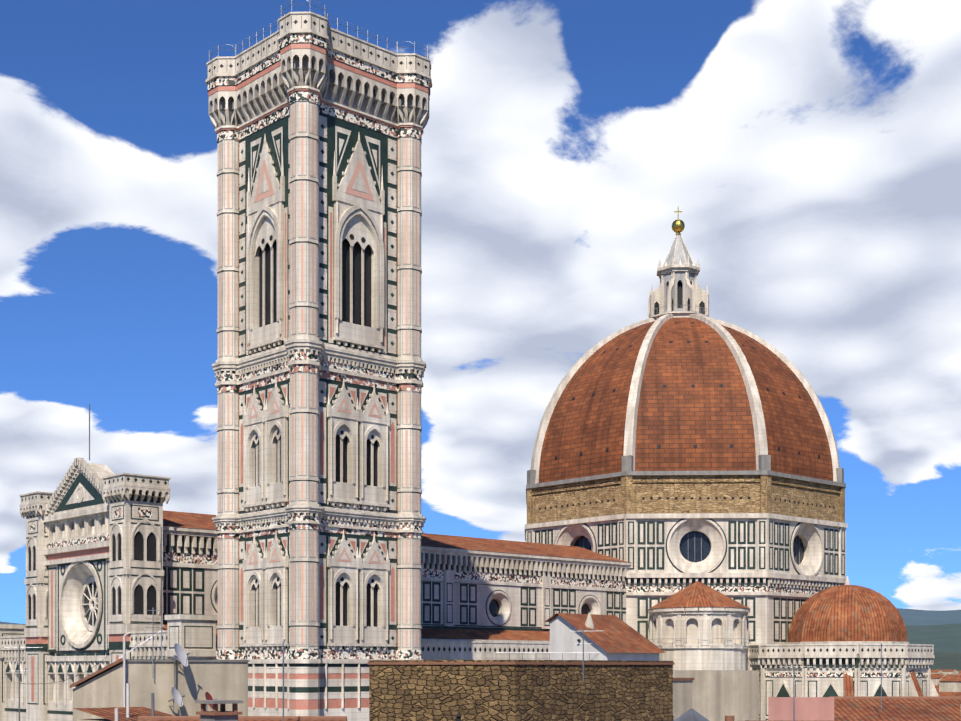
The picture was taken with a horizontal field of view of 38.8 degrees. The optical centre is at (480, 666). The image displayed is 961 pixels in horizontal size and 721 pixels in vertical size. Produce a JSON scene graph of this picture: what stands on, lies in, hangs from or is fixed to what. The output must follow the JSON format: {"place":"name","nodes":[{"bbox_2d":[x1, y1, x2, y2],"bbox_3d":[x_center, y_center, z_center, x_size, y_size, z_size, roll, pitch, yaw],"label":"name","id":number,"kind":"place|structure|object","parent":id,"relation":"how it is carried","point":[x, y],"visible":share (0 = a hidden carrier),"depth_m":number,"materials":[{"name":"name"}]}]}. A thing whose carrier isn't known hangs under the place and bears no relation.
{"place":"outdoors","nodes":[
{"label":"outdoors","id":0,"kind":"place"},
{"bbox_2d":[0,404,217,720],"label":"church facade","id":1,"kind":"structure","parent":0,"point":[93,581],"depth_m":148.76,"materials":[{"name":"white stone"}]},
{"bbox_2d":[163,510,658,659],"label":"cathedral nave","id":2,"kind":"structure","parent":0,"point":[484,599],"depth_m":174.64,"materials":[{"name":"white stone"}]},
{"bbox_2d":[0,608,960,624],"bbox_3d":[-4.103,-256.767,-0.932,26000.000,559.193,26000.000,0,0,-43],"label":"hills","id":3,"kind":"structure","parent":0,"point":[918,617],"depth_m":10408.89,"materials":[{"name":"green plant"}]},
{"bbox_2d":[0,0,960,623],"label":"sky","id":4,"kind":"structure","parent":0,"point":[808,152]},
{"bbox_2d":[725,716,733,720],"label":"pink chimneys","id":5,"kind":"object","parent":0,"point":[729,718],"visible":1,"depth_m":36.64,"materials":[{"name":"pink paint"}]},
{"bbox_2d":[905,623,960,652],"bbox_3d":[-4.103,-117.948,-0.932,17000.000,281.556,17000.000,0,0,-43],"label":"hills","id":6,"kind":"structure","parent":0,"point":[946,638],"depth_m":5856.02,"materials":[{"name":"green plant"}]},
{"bbox_2d":[930,652,960,670],"bbox_3d":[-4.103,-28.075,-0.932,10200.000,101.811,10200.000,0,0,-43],"label":"hills","id":7,"kind":"structure","parent":0,"point":[943,660],"depth_m":2665.82,"materials":[{"name":"green plant"}]},
{"label":"ground","id":8,"kind":"structure","parent":0,"visible":0},
{"bbox_2d":[73,683,173,720],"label":"house roof","id":9,"kind":"structure","parent":8,"relation":"on","point":[127,713],"depth_m":42.99,"materials":[{"name":"tile"}]},
{"bbox_2d":[70,658,249,720],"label":"plaster house","id":10,"kind":"structure","parent":8,"relation":"on","point":[197,680],"depth_m":48.93,"materials":[{"name":"beige paint"}]},
{"bbox_2d":[119,617,161,659],"bbox_3d":[-12.504,-0.920,48.544,1.590,1.700,1.833,0,0,-43],"label":"rod antenna","id":11,"kind":"object","parent":10,"relation":"on","point":[149,638],"visible":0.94,"depth_m":48.40,"materials":[{"name":"grey metal"}]},
{"bbox_2d":[123,608,216,710],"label":"rooftop antennas","id":12,"kind":"object","parent":10,"relation":"attached to","point":[181,656],"visible":0.85,"depth_m":48.16,"materials":[{"name":"grey metal"}]},
{"bbox_2d":[138,716,346,720],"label":"roof","id":13,"kind":"structure","parent":8,"relation":"on","point":[247,718],"depth_m":38.09,"materials":[{"name":"orange tile"}]},
{"bbox_2d":[115,700,242,720],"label":"chimneys","id":14,"kind":"object","parent":13,"relation":"on","point":[215,714],"visible":1,"depth_m":35.93,"materials":[{"name":"brown brick"}]},
{"bbox_2d":[3,629,881,720],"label":"roof clutter","id":15,"kind":"object","parent":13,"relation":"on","point":[583,643],"visible":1,"depth_m":45.81,"materials":[{"name":"grey metal"}]},
{"bbox_2d":[368,660,673,720],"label":"stone house","id":16,"kind":"structure","parent":8,"relation":"on","point":[495,690],"depth_m":51.65,"materials":[{"name":"brown stone"}]},
{"bbox_2d":[496,612,758,720],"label":"buildings","id":17,"kind":"structure","parent":8,"relation":"on","point":[719,695],"depth_m":76.79,"materials":[{"name":"beige paint"}]},
{"bbox_2d":[673,678,693,720],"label":"plaster annex","id":18,"kind":"object","parent":8,"relation":"on","point":[682,695],"visible":0.08,"depth_m":61.18,"materials":[{"name":"white paint"}]},
{"bbox_2d":[674,709,708,720],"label":"lantern roof","id":19,"kind":"structure","parent":8,"relation":"on","point":[691,715],"depth_m":39.62,"materials":[{"name":"grey metal"}]},
{"bbox_2d":[745,696,960,720],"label":"roofs","id":20,"kind":"structure","parent":8,"relation":"on","point":[894,708],"depth_m":57.27,"materials":[{"name":"red tile"}]},
{"bbox_2d":[931,669,960,702],"bbox_3d":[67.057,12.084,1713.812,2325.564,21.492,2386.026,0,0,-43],"label":"city blocks","id":21,"kind":"structure","parent":8,"relation":"on","point":[946,682],"depth_m":399.34,"materials":[{"name":"beige paint"}]},
{"label":"piazza paving","id":22,"kind":"structure","parent":0,"visible":0},
{"bbox_2d":[205,0,431,720],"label":"campanile","id":23,"kind":"structure","parent":22,"relation":"on","point":[319,123],"depth_m":126.19,"materials":[{"name":"white stone"}]},
{"bbox_2d":[525,232,846,669],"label":"dome","id":24,"kind":"structure","parent":22,"relation":"on","point":[683,440],"depth_m":199.09,"materials":[{"name":"red tile"}]},
{"bbox_2d":[672,206,684,232],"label":"ball and cross","id":25,"kind":"object","parent":24,"relation":"on","point":[678,224],"visible":0.92,"depth_m":218.52,"materials":[{"name":"gold metal"}]},
{"bbox_2d":[648,581,749,669],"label":"exedra","id":26,"kind":"object","parent":22,"relation":"on","point":[699,626],"visible":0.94,"depth_m":186.49,"materials":[{"name":"white stone"}]},
{"bbox_2d":[749,576,938,720],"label":"apse","id":27,"kind":"structure","parent":22,"relation":"on","point":[838,635],"depth_m":188.58,"materials":[{"name":"white stone"}]}
]}

